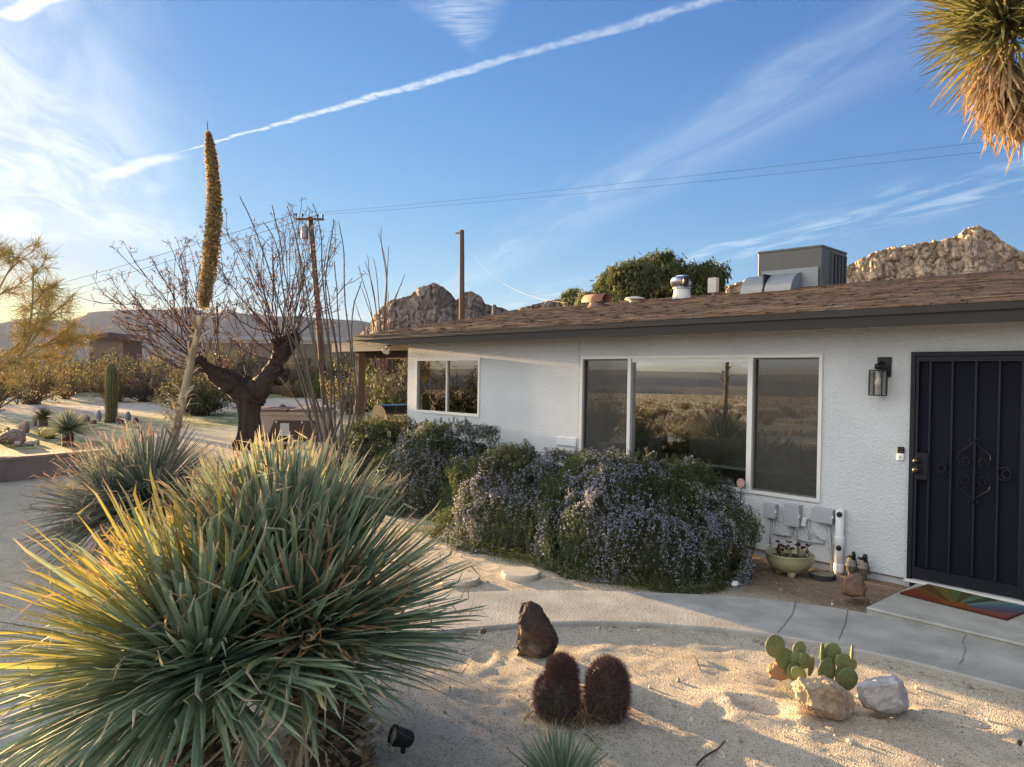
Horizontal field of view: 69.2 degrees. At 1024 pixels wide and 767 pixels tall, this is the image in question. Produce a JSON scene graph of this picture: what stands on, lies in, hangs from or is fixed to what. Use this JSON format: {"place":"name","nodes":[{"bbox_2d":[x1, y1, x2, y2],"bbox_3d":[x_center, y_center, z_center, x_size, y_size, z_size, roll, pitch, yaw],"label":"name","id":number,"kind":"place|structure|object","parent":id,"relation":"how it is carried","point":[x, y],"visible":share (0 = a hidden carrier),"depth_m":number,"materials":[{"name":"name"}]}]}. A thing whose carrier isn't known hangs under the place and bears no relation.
{"place":"outdoors","nodes":[
{"label":"outdoors","id":0,"kind":"place"},
{"bbox_2d":[0,307,368,368],"bbox_3d":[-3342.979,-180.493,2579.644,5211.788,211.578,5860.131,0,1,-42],"label":"distant hills","id":1,"kind":"structure","parent":0,"point":[102,319],"depth_m":2132.79,"materials":[{"name":"brown stone"}]},
{"bbox_2d":[253,440,299,451],"bbox_3d":[-4.816,1.437,15.203,0.790,0.516,0.620,1,1,-3],"label":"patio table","id":2,"kind":"object","parent":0,"point":[285,443],"visible":0.2,"depth_m":14.96,"materials":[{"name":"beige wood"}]},
{"bbox_2d":[352,283,510,376],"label":"boulder hill","id":3,"kind":"structure","parent":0,"point":[431,303],"depth_m":289.18,"materials":[{"name":"stone"}]},
{"bbox_2d":[0,369,1023,766],"bbox_3d":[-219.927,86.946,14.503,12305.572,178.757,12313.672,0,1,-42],"label":"ground","id":4,"kind":"structure","parent":0,"point":[758,709],"depth_m":4.62,"materials":[{"name":"beige sand"}]},
{"bbox_2d":[0,429,25,443],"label":"garden rock","id":5,"kind":"object","parent":4,"relation":"on","point":[20,436],"visible":0.75,"depth_m":18.86,"materials":[{"name":"stone"}]},
{"bbox_2d":[0,337,39,407],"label":"desert bush","id":6,"kind":"object","parent":4,"relation":"on","point":[3,392],"visible":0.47,"depth_m":34.47,"materials":[{"name":"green plant"}]},
{"bbox_2d":[18,421,29,432],"bbox_3d":[-14.639,1.342,22.281,0.328,0.429,0.314,1,1,1],"label":"garden rock","id":7,"kind":"object","parent":4,"relation":"on","point":[24,426],"visible":0.77,"depth_m":22.16,"materials":[{"name":"beige stone"}]},
{"bbox_2d":[2,349,80,404],"bbox_3d":[-25.784,-0.513,39.853,4.718,3.321,4.799,1,1,-30],"label":"desert bush","id":8,"kind":"object","parent":4,"relation":"on","point":[47,385],"visible":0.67,"depth_m":39.81,"materials":[{"name":"green plant"}]},
{"bbox_2d":[30,406,53,427],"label":"yucca plant","id":9,"kind":"object","parent":4,"relation":"on","point":[42,418],"visible":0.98,"depth_m":24.03,"materials":[{"name":"green plant"}]},
{"bbox_2d":[40,427,57,438],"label":"golden barrel cactus","id":10,"kind":"object","parent":4,"relation":"on","point":[42,432],"visible":0.56,"depth_m":20.30,"materials":[{"name":"green plant"}]},
{"bbox_2d":[0,230,113,405],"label":"palo verde tree","id":11,"kind":"object","parent":4,"relation":"on","point":[43,299],"visible":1,"depth_m":14.95,"materials":[{"name":"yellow plant"}]},
{"bbox_2d":[0,449,114,481],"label":"garden wall","id":12,"kind":"structure","parent":4,"relation":"on","point":[17,467],"depth_m":13.00,"materials":[{"name":"beige concrete"}]},
{"bbox_2d":[41,369,88,398],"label":"desert bush","id":13,"kind":"object","parent":4,"relation":"on","point":[63,395],"visible":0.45,"depth_m":47.01,"materials":[{"name":"green plant"}]},
{"bbox_2d":[39,406,95,446],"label":"yucca plant","id":14,"kind":"object","parent":4,"relation":"on","point":[67,426],"visible":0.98,"depth_m":18.39,"materials":[{"name":"green plant"}]},
{"bbox_2d":[39,349,101,395],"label":"desert bush","id":15,"kind":"object","parent":4,"relation":"on","point":[77,368],"visible":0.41,"depth_m":52.50,"materials":[{"name":"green plant"}]},
{"bbox_2d":[80,347,120,373],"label":"desert bush","id":16,"kind":"object","parent":4,"relation":"on","point":[107,362],"visible":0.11,"depth_m":64.35,"materials":[{"name":"green plant"}]},
{"bbox_2d":[103,363,118,422],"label":"column cactus","id":17,"kind":"object","parent":4,"relation":"on","point":[111,387],"depth_m":26.78,"materials":[{"name":"green plant"}]},
{"bbox_2d":[74,332,155,370],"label":"house","id":18,"kind":"structure","parent":4,"relation":"on","point":[112,340],"depth_m":117.01,"materials":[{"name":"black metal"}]},
{"bbox_2d":[74,357,156,401],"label":"desert bush","id":19,"kind":"object","parent":4,"relation":"on","point":[101,385],"visible":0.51,"depth_m":44.43,"materials":[{"name":"green plant"}]},
{"bbox_2d":[4,122,236,580],"bbox_3d":[-3.744,-0.322,7.384,2.238,4.612,1.911,1,1,2],"label":"sotol plant","id":20,"kind":"object","parent":4,"relation":"on","point":[136,461],"visible":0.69,"depth_m":7.23,"materials":[{"name":"green plant"}]},
{"bbox_2d":[97,350,158,396],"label":"desert bush","id":21,"kind":"object","parent":4,"relation":"on","point":[129,361],"visible":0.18,"depth_m":53.22,"materials":[{"name":"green plant"}]},
{"bbox_2d":[103,356,180,401],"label":"desert bush","id":22,"kind":"object","parent":4,"relation":"on","point":[144,394],"visible":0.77,"depth_m":44.59,"materials":[{"name":"green plant"}]},
{"bbox_2d":[131,354,199,398],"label":"desert bush","id":23,"kind":"object","parent":4,"relation":"on","point":[160,371],"visible":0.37,"depth_m":49.25,"materials":[{"name":"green plant"}]},
{"bbox_2d":[147,357,230,413],"bbox_3d":[-14.219,0.111,33.223,3.955,2.556,3.140,1,1,-13],"label":"desert bush","id":24,"kind":"object","parent":4,"relation":"on","point":[192,382],"visible":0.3,"depth_m":33.06,"materials":[{"name":"green plant"}]},
{"bbox_2d":[148,374,236,415],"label":"desert bush","id":25,"kind":"object","parent":4,"relation":"on","point":[206,404],"visible":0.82,"depth_m":31.82,"materials":[{"name":"green plant"}]},
{"bbox_2d":[183,342,236,376],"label":"desert bush","id":26,"kind":"object","parent":4,"relation":"on","point":[212,355],"visible":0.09,"depth_m":72.49,"materials":[{"name":"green plant"}]},
{"bbox_2d":[72,197,368,449],"bbox_3d":[-7.043,-1.548,18.873,6.582,6.439,5.739,0,1,-42],"label":"bare tree","id":27,"kind":"object","parent":4,"relation":"on","point":[248,394],"visible":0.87,"depth_m":18.24,"materials":[{"name":"brown plant"}]},
{"bbox_2d":[0,426,491,766],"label":"sotol plant","id":28,"kind":"object","parent":4,"relation":"on","point":[256,589],"visible":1,"depth_m":3.11,"materials":[{"name":"green plant"}]},
{"bbox_2d":[228,347,267,375],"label":"desert bush","id":29,"kind":"object","parent":4,"relation":"on","point":[253,364],"visible":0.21,"depth_m":71.23,"materials":[{"name":"green plant"}]},
{"bbox_2d":[202,336,350,371],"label":"house","id":30,"kind":"structure","parent":4,"relation":"on","point":[310,352],"depth_m":92.01,"materials":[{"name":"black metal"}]},
{"bbox_2d":[273,375,307,397],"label":"desert bush","id":31,"kind":"object","parent":4,"relation":"on","point":[293,389],"visible":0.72,"depth_m":56.32,"materials":[{"name":"green plant"}]},
{"bbox_2d":[275,354,317,396],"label":"desert bush","id":32,"kind":"object","parent":4,"relation":"on","point":[297,377],"visible":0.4,"depth_m":58.21,"materials":[{"name":"green plant"}]},
{"bbox_2d":[260,406,333,441],"bbox_3d":[-6.334,1.134,21.622,2.013,0.940,2.032,1,1,-3],"label":"hot tub","id":33,"kind":"object","parent":4,"relation":"on","point":[286,420],"visible":0.68,"depth_m":20.65,"materials":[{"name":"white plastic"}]},
{"bbox_2d":[274,362,319,395],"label":"desert bush","id":34,"kind":"object","parent":4,"relation":"on","point":[295,379],"visible":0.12,"depth_m":59.23,"materials":[{"name":"green plant"}]},
{"bbox_2d":[240,197,375,470],"bbox_3d":[-3.163,-0.554,11.353,2.061,4.573,1.045,1,1,-3],"label":"ocotillo","id":35,"kind":"object","parent":4,"relation":"on","point":[332,428],"visible":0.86,"depth_m":11.44,"materials":[{"name":"brown plant"}]},
{"bbox_2d":[295,213,328,404],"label":"utility pole","id":36,"kind":"object","parent":4,"relation":"on","point":[318,327],"visible":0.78,"depth_m":44.85,"materials":[{"name":"brown wood"}]},
{"bbox_2d":[307,140,994,213],"bbox_3d":[6.917,-9.638,34.400,44.324,0.364,0.011,1,1,28],"label":"overhead wire","id":37,"kind":"object","parent":36,"relation":"attached to","point":[667,178],"visible":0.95,"depth_m":34.08,"materials":[{"name":"black metal"}]},
{"bbox_2d":[326,147,1023,214],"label":"overhead wire","id":38,"kind":"object","parent":36,"relation":"attached to","point":[702,181],"visible":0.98,"depth_m":33.54,"materials":[{"name":"black metal"}]},
{"bbox_2d":[295,372,336,398],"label":"desert bush","id":39,"kind":"object","parent":4,"relation":"on","point":[317,388],"visible":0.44,"depth_m":55.17,"materials":[{"name":"green plant"}]},
{"bbox_2d":[299,353,353,395],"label":"desert bush","id":40,"kind":"object","parent":4,"relation":"on","point":[334,373],"visible":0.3,"depth_m":61.38,"materials":[{"name":"green plant"}]},
{"bbox_2d":[326,352,371,375],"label":"desert bush","id":41,"kind":"object","parent":4,"relation":"on","point":[345,357],"visible":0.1,"depth_m":74.46,"materials":[{"name":"green plant"}]},
{"bbox_2d":[319,355,379,414],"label":"desert bush","id":42,"kind":"object","parent":4,"relation":"on","point":[352,389],"visible":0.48,"depth_m":34.30,"materials":[{"name":"green plant"}]},
{"bbox_2d":[319,373,406,411],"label":"desert bush","id":43,"kind":"object","parent":4,"relation":"on","point":[328,394],"visible":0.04,"depth_m":37.23,"materials":[{"name":"green plant"}]},
{"bbox_2d":[332,342,407,437],"bbox_3d":[-0.399,0.480,16.619,6.360,2.580,3.160,0,1,-42],"label":"patio cover","id":44,"kind":"object","parent":4,"relation":"on","point":[398,351],"visible":0.18,"depth_m":15.04,"materials":[{"name":"brown wood"}]},
{"bbox_2d":[331,405,428,496],"bbox_3d":[-2.060,1.065,11.905,1.752,1.454,2.247,0,1,-42],"label":"rosemary shrub","id":45,"kind":"object","parent":4,"relation":"on","point":[380,438],"visible":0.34,"depth_m":11.49,"materials":[{"name":"green plant"}]},
{"bbox_2d":[352,366,407,415],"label":"desert bush","id":46,"kind":"object","parent":4,"relation":"on","point":[395,398],"visible":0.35,"depth_m":25.96,"materials":[{"name":"green plant"}]},
{"bbox_2d":[355,233,404,403],"bbox_3d":[-4.846,-2.104,27.220,1.783,7.178,1.034,1,1,36],"label":"ocotillo","id":47,"kind":"object","parent":4,"relation":"on","point":[383,366],"visible":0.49,"depth_m":26.98,"materials":[{"name":"brown plant"}]},
{"bbox_2d":[365,358,396,392],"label":"desert bush","id":48,"kind":"object","parent":4,"relation":"on","point":[368,375],"visible":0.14,"depth_m":46.28,"materials":[{"name":"green plant"}]},
{"bbox_2d":[361,404,406,433],"bbox_3d":[-2.577,1.079,15.508,1.310,1.286,0.625,0,1,-44],"label":"barbecue grill","id":49,"kind":"object","parent":4,"relation":"on","point":[385,411],"visible":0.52,"depth_m":15.38,"materials":[{"name":"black metal"}]},
{"bbox_2d":[373,370,407,403],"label":"desert bush","id":50,"kind":"object","parent":4,"relation":"on","point":[398,388],"visible":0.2,"depth_m":43.20,"materials":[{"name":"green plant"}]},
{"bbox_2d":[388,359,407,401],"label":"desert bush","id":51,"kind":"object","parent":4,"relation":"on","point":[402,373],"visible":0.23,"depth_m":43.76,"materials":[{"name":"green plant"}]},
{"bbox_2d":[387,724,414,753],"bbox_3d":[-0.565,1.823,3.783,0.136,0.179,0.108,1,1,-25],"label":"ground spotlight","id":52,"kind":"object","parent":4,"relation":"on","point":[395,738],"visible":0.91,"depth_m":3.76,"materials":[{"name":"black metal"}]},
{"bbox_2d":[370,416,515,521],"bbox_3d":[-0.998,1.136,10.614,1.916,1.374,2.380,0,1,-42],"label":"rosemary shrub","id":53,"kind":"object","parent":4,"relation":"on","point":[424,464],"visible":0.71,"depth_m":10.08,"materials":[{"name":"green plant"}]},
{"bbox_2d":[440,572,479,587],"bbox_3d":[-0.486,1.833,6.906,0.378,0.075,0.380,0,1,-42],"label":"stepping stone","id":54,"kind":"object","parent":4,"relation":"on","point":[466,575],"visible":0.66,"depth_m":6.82,"materials":[{"name":"concrete"}]},
{"bbox_2d":[456,230,464,318],"bbox_3d":[-2.079,-2.157,30.019,0.513,8.084,0.254,1,1,28],"label":"utility pole","id":55,"kind":"object","parent":4,"relation":"on","point":[461,280],"visible":0.53,"depth_m":29.92,"materials":[{"name":"brown wood"}]},
{"bbox_2d":[426,437,590,562],"bbox_3d":[0.203,1.251,8.721,2.092,1.227,3.016,0,1,-42],"label":"rosemary shrub","id":56,"kind":"object","parent":4,"relation":"on","point":[498,502],"visible":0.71,"depth_m":8.30,"materials":[{"name":"green plant"}]},
{"bbox_2d":[0,590,1023,758],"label":"walkway","id":57,"kind":"structure","parent":4,"relation":"on","point":[985,663],"depth_m":5.73,"materials":[{"name":"concrete"}]},
{"bbox_2d":[777,601,1023,663],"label":"concrete joints","id":58,"kind":"object","parent":57,"relation":"on","point":[900,617],"visible":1,"depth_m":5.66,"materials":[{"name":"grey concrete"}]},
{"bbox_2d":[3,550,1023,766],"bbox_3d":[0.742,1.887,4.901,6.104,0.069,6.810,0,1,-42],"label":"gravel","id":59,"kind":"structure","parent":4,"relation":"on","point":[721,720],"depth_m":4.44,"materials":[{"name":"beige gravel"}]},
{"bbox_2d":[502,566,539,581],"bbox_3d":[0.084,1.839,7.133,0.368,0.075,0.370,0,1,-42],"label":"stepping stone","id":60,"kind":"object","parent":4,"relation":"on","point":[521,574],"visible":0.98,"depth_m":7.04,"materials":[{"name":"concrete"}]},
{"bbox_2d":[516,601,558,657],"bbox_3d":[0.177,1.708,5.109,0.291,0.431,0.260,1,1,5],"label":"standing rock","id":61,"kind":"object","parent":4,"relation":"on","point":[537,636],"visible":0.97,"depth_m":5.03,"materials":[{"name":"brown stone"}]},
{"bbox_2d":[531,650,582,724],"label":"barrel cactus","id":62,"kind":"object","parent":4,"relation":"on","point":[557,684],"visible":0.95,"depth_m":4.15,"materials":[{"name":"brown plant"}]},
{"bbox_2d":[397,520,728,595],"bbox_3d":[0.115,1.802,7.801,4.513,0.154,0.868,1,1,40],"label":"ground cover","id":63,"kind":"object","parent":4,"relation":"on","point":[581,572],"visible":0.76,"depth_m":7.25,"materials":[{"name":"green plant"}]},
{"bbox_2d":[508,717,618,766],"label":"yucca plant","id":64,"kind":"object","parent":4,"relation":"on","point":[556,754],"visible":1,"depth_m":3.44,"materials":[{"name":"green plant"}]},
{"bbox_2d":[559,286,595,305],"bbox_3d":[2.961,-1.632,34.167,1.570,6.054,4.426,1,1,-5],"label":"shade tree","id":65,"kind":"object","parent":4,"relation":"on","point":[571,296],"visible":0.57,"depth_m":35.21,"materials":[{"name":"green plant"}]},
{"bbox_2d":[518,682,647,733],"bbox_3d":[0.398,1.845,4.252,0.709,0.310,0.508,1,1,-7],"label":"dry straw","id":66,"kind":"object","parent":4,"relation":"on","point":[579,716],"visible":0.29,"depth_m":4.11,"materials":[{"name":"beige plant"}]},
{"bbox_2d":[582,653,632,725],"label":"barrel cactus","id":67,"kind":"object","parent":4,"relation":"on","point":[607,683],"visible":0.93,"depth_m":4.13,"materials":[{"name":"brown plant"}]},
{"bbox_2d":[530,446,765,593],"bbox_3d":[1.254,1.258,7.710,2.069,1.258,2.578,0,1,-42],"label":"rosemary shrub","id":68,"kind":"object","parent":4,"relation":"on","point":[623,515],"visible":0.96,"depth_m":7.12,"materials":[{"name":"green plant"}]},
{"bbox_2d":[589,248,733,302],"bbox_3d":[6.976,-2.667,35.719,6.250,8.185,4.892,1,1,-16],"label":"shade tree","id":69,"kind":"object","parent":4,"relation":"on","point":[650,277],"visible":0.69,"depth_m":34.53,"materials":[{"name":"green plant"}]},
{"bbox_2d":[350,269,1023,604],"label":"house","id":70,"kind":"structure","parent":4,"relation":"on","point":[941,504],"depth_m":7.77,"materials":[{"name":"paint"}]},
{"bbox_2d":[415,358,480,416],"bbox_3d":[-1.070,0.046,12.304,0.070,0.931,1.739,0,1,-42],"label":"window","id":71,"kind":"structure","parent":70,"relation":"in","point":[449,386],"depth_m":12.28,"materials":[{"name":"clear glass"}]},
{"bbox_2d":[581,293,611,306],"bbox_3d":[1.555,-1.512,13.630,0.380,0.259,0.500,0,1,-42],"label":"chimney pipe","id":72,"kind":"object","parent":70,"relation":"on","point":[598,300],"visible":0.9,"depth_m":13.53,"materials":[{"name":"metal"}]},
{"bbox_2d":[670,275,693,298],"bbox_3d":[2.998,-1.683,13.082,0.410,0.460,0.407,0,1,-42],"label":"turbine vent","id":73,"kind":"object","parent":70,"relation":"on","point":[681,285],"visible":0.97,"depth_m":12.97,"materials":[{"name":"metal"}]},
{"bbox_2d":[579,354,823,502],"bbox_3d":[2.062,0.428,8.839,0.074,1.524,3.334,0,1,-42],"label":"window","id":74,"kind":"structure","parent":70,"relation":"in","point":[607,383],"depth_m":9.54,"materials":[{"name":"clear glass"}]},
{"bbox_2d":[708,277,718,294],"bbox_3d":[3.452,-1.636,12.730,0.100,0.350,0.170,0,1,-42],"label":"junction box","id":75,"kind":"object","parent":70,"relation":"on","point":[713,286],"visible":0.84,"depth_m":12.68,"materials":[{"name":"beige paint"}]},
{"bbox_2d":[763,502,778,518],"bbox_3d":[2.780,1.361,7.959,0.084,0.156,0.145,0,1,-42],"label":"utility box","id":76,"kind":"object","parent":70,"relation":"attached to","point":[770,510],"visible":1,"depth_m":7.93,"materials":[{"name":"paint"}]},
{"bbox_2d":[784,503,801,527],"bbox_3d":[2.946,1.376,7.772,0.089,0.232,0.174,0,1,-42],"label":"utility box","id":77,"kind":"object","parent":70,"relation":"attached to","point":[792,515],"visible":1,"depth_m":7.73,"materials":[{"name":"paint"}]},
{"bbox_2d":[740,244,846,293],"bbox_3d":[4.594,-1.618,12.053,1.383,1.068,1.158,0,1,-42],"label":"rooftop cooler","id":78,"kind":"object","parent":70,"relation":"on","point":[796,267],"visible":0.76,"depth_m":11.71,"materials":[{"name":"grey metal"}]},
{"bbox_2d":[811,507,834,524],"bbox_3d":[3.163,1.337,7.526,0.099,0.144,0.220,0,1,-42],"label":"utility box","id":79,"kind":"object","parent":70,"relation":"attached to","point":[823,515],"visible":0.98,"depth_m":7.49,"materials":[{"name":"paint"}]},
{"bbox_2d":[827,524,833,571],"bbox_3d":[3.217,1.689,7.493,0.031,0.538,0.080,0,1,-42],"label":"conduit pipe","id":80,"kind":"object","parent":70,"relation":"attached to","point":[830,545],"visible":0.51,"depth_m":7.49,"materials":[{"name":"paint"}]},
{"bbox_2d":[833,508,844,574],"bbox_3d":[3.265,1.593,7.407,0.108,0.684,0.102,0,1,-42],"label":"drain pipe","id":81,"kind":"object","parent":70,"relation":"attached to","point":[839,543],"visible":0.93,"depth_m":7.37,"materials":[{"name":"white paint"}]},
{"bbox_2d":[868,357,891,395],"bbox_3d":[3.514,-0.069,7.089,0.178,0.371,0.141,0,1,-42],"label":"wall lantern","id":82,"kind":"object","parent":70,"relation":"attached to","point":[883,366],"depth_m":7.08,"materials":[{"name":"black metal"}]},
{"bbox_2d":[906,351,1023,600],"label":"security door","id":83,"kind":"structure","parent":70,"relation":"in","point":[965,524],"depth_m":6.60,"materials":[{"name":"metal"}]},
{"bbox_2d":[422,568,1023,757],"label":"leaf litter","id":84,"kind":"object","parent":4,"relation":"on","point":[705,684],"visible":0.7,"depth_m":4.96,"materials":[{"name":"brown plant"}]},
{"bbox_2d":[766,662,788,680],"bbox_3d":[1.659,1.787,4.615,0.189,0.166,0.189,1,1,1],"label":"boulder","id":85,"kind":"object","parent":4,"relation":"on","point":[775,671],"visible":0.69,"depth_m":4.53,"materials":[{"name":"stone"}]},
{"bbox_2d":[765,547,814,577],"bbox_3d":[2.754,1.792,7.362,0.464,0.230,0.464,0,1,-42],"label":"planter bowl","id":86,"kind":"object","parent":4,"relation":"on","point":[794,565],"visible":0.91,"depth_m":7.22,"materials":[{"name":"ceramic"}]},
{"bbox_2d":[775,539,811,557],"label":"succulent plant","id":87,"kind":"object","parent":86,"relation":"on","point":[779,546],"visible":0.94,"depth_m":7.30,"materials":[{"name":"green plant"}]},
{"bbox_2d":[765,634,815,680],"bbox_3d":[1.712,1.667,4.473,0.358,0.286,0.174,1,1,-11],"label":"prickly pear","id":88,"kind":"object","parent":4,"relation":"on","point":[796,661],"visible":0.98,"depth_m":4.50,"materials":[{"name":"green plant"}]},
{"bbox_2d":[808,570,835,581],"bbox_3d":[3.021,1.887,7.229,0.248,0.080,0.250,0,1,-42],"label":"drain cover","id":89,"kind":"object","parent":4,"relation":"on","point":[822,575],"visible":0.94,"depth_m":7.16,"materials":[{"name":"plastic"}]},
{"bbox_2d":[791,675,854,720],"bbox_3d":[1.787,1.796,4.221,0.389,0.280,0.259,1,1,-8],"label":"boulder","id":90,"kind":"object","parent":4,"relation":"on","point":[822,697],"visible":1,"depth_m":4.14,"materials":[{"name":"beige stone"}]},
{"bbox_2d":[818,641,858,690],"bbox_3d":[1.976,1.708,4.503,0.226,0.273,0.196,1,1,26],"label":"prickly pear","id":91,"kind":"object","parent":4,"relation":"on","point":[844,673],"visible":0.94,"depth_m":4.49,"materials":[{"name":"green plant"}]},
{"bbox_2d":[845,552,857,574],"bbox_3d":[3.316,1.772,7.249,0.112,0.268,0.110,1,1,20],"label":"figurine","id":92,"kind":"object","parent":4,"relation":"on","point":[851,564],"visible":0.94,"depth_m":7.21,"materials":[{"name":"beige ceramic"}]},
{"bbox_2d":[841,574,866,596],"bbox_3d":[2.952,1.758,6.418,0.386,0.239,0.195,0,1,-42],"label":"boulder","id":93,"kind":"object","parent":4,"relation":"on","point":[853,585],"visible":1,"depth_m":6.31,"materials":[{"name":"brown stone"}]},
{"bbox_2d":[857,554,869,580],"bbox_3d":[3.392,1.775,7.166,0.112,0.268,0.110,1,1,20],"label":"figurine","id":94,"kind":"object","parent":4,"relation":"on","point":[863,567],"visible":0.95,"depth_m":7.13,"materials":[{"name":"beige ceramic"}]},
{"bbox_2d":[857,673,909,713],"bbox_3d":[2.128,1.780,4.248,0.354,0.285,0.274,1,1,0],"label":"boulder","id":95,"kind":"object","parent":4,"relation":"on","point":[886,694],"visible":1,"depth_m":4.13,"materials":[{"name":"grey stone"}]},
{"bbox_2d":[866,583,1023,649],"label":"stoop","id":96,"kind":"object","parent":4,"relation":"on","point":[899,605],"visible":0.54,"depth_m":5.82,"materials":[{"name":"concrete"}]},
{"bbox_2d":[900,584,1023,620],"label":"doormat","id":97,"kind":"object","parent":96,"relation":"on","point":[989,607],"visible":1,"depth_m":6.22,"materials":[{"name":"multicoloured fabric"}]},
{"bbox_2d":[905,0,1023,174],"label":"joshua tree","id":98,"kind":"object","parent":4,"relation":"on","point":[986,31],"visible":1,"depth_m":2.88,"materials":[{"name":"green plant"}]},
{"bbox_2d":[0,0,1023,322],"label":"sky","id":99,"kind":"structure","parent":0,"point":[106,106],"materials":[{"name":"blue"}]},
{"bbox_2d":[511,299,564,311],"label":"boulder hill","id":100,"kind":"structure","parent":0,"point":[551,303],"depth_m":353.06,"materials":[{"name":"beige stone"}]},
{"bbox_2d":[658,438,695,480],"bbox_3d":[2.453,1.289,10.569,0.500,0.981,0.605,1,1,-21],"label":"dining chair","id":101,"kind":"object","parent":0,"point":[678,447],"visible":0.22,"depth_m":10.73,"materials":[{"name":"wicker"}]},
{"bbox_2d":[695,458,816,487],"bbox_3d":[3.505,1.429,9.152,0.950,0.760,2.300,0,1,-42],"label":"dining table","id":102,"kind":"object","parent":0,"point":[735,468],"visible":0.18,"depth_m":9.19,"materials":[{"name":"brown wood"}]},
{"bbox_2d":[717,225,1023,293],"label":"boulder hill","id":103,"kind":"structure","parent":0,"point":[976,249],"depth_m":313.19,"materials":[{"name":"beige stone"}]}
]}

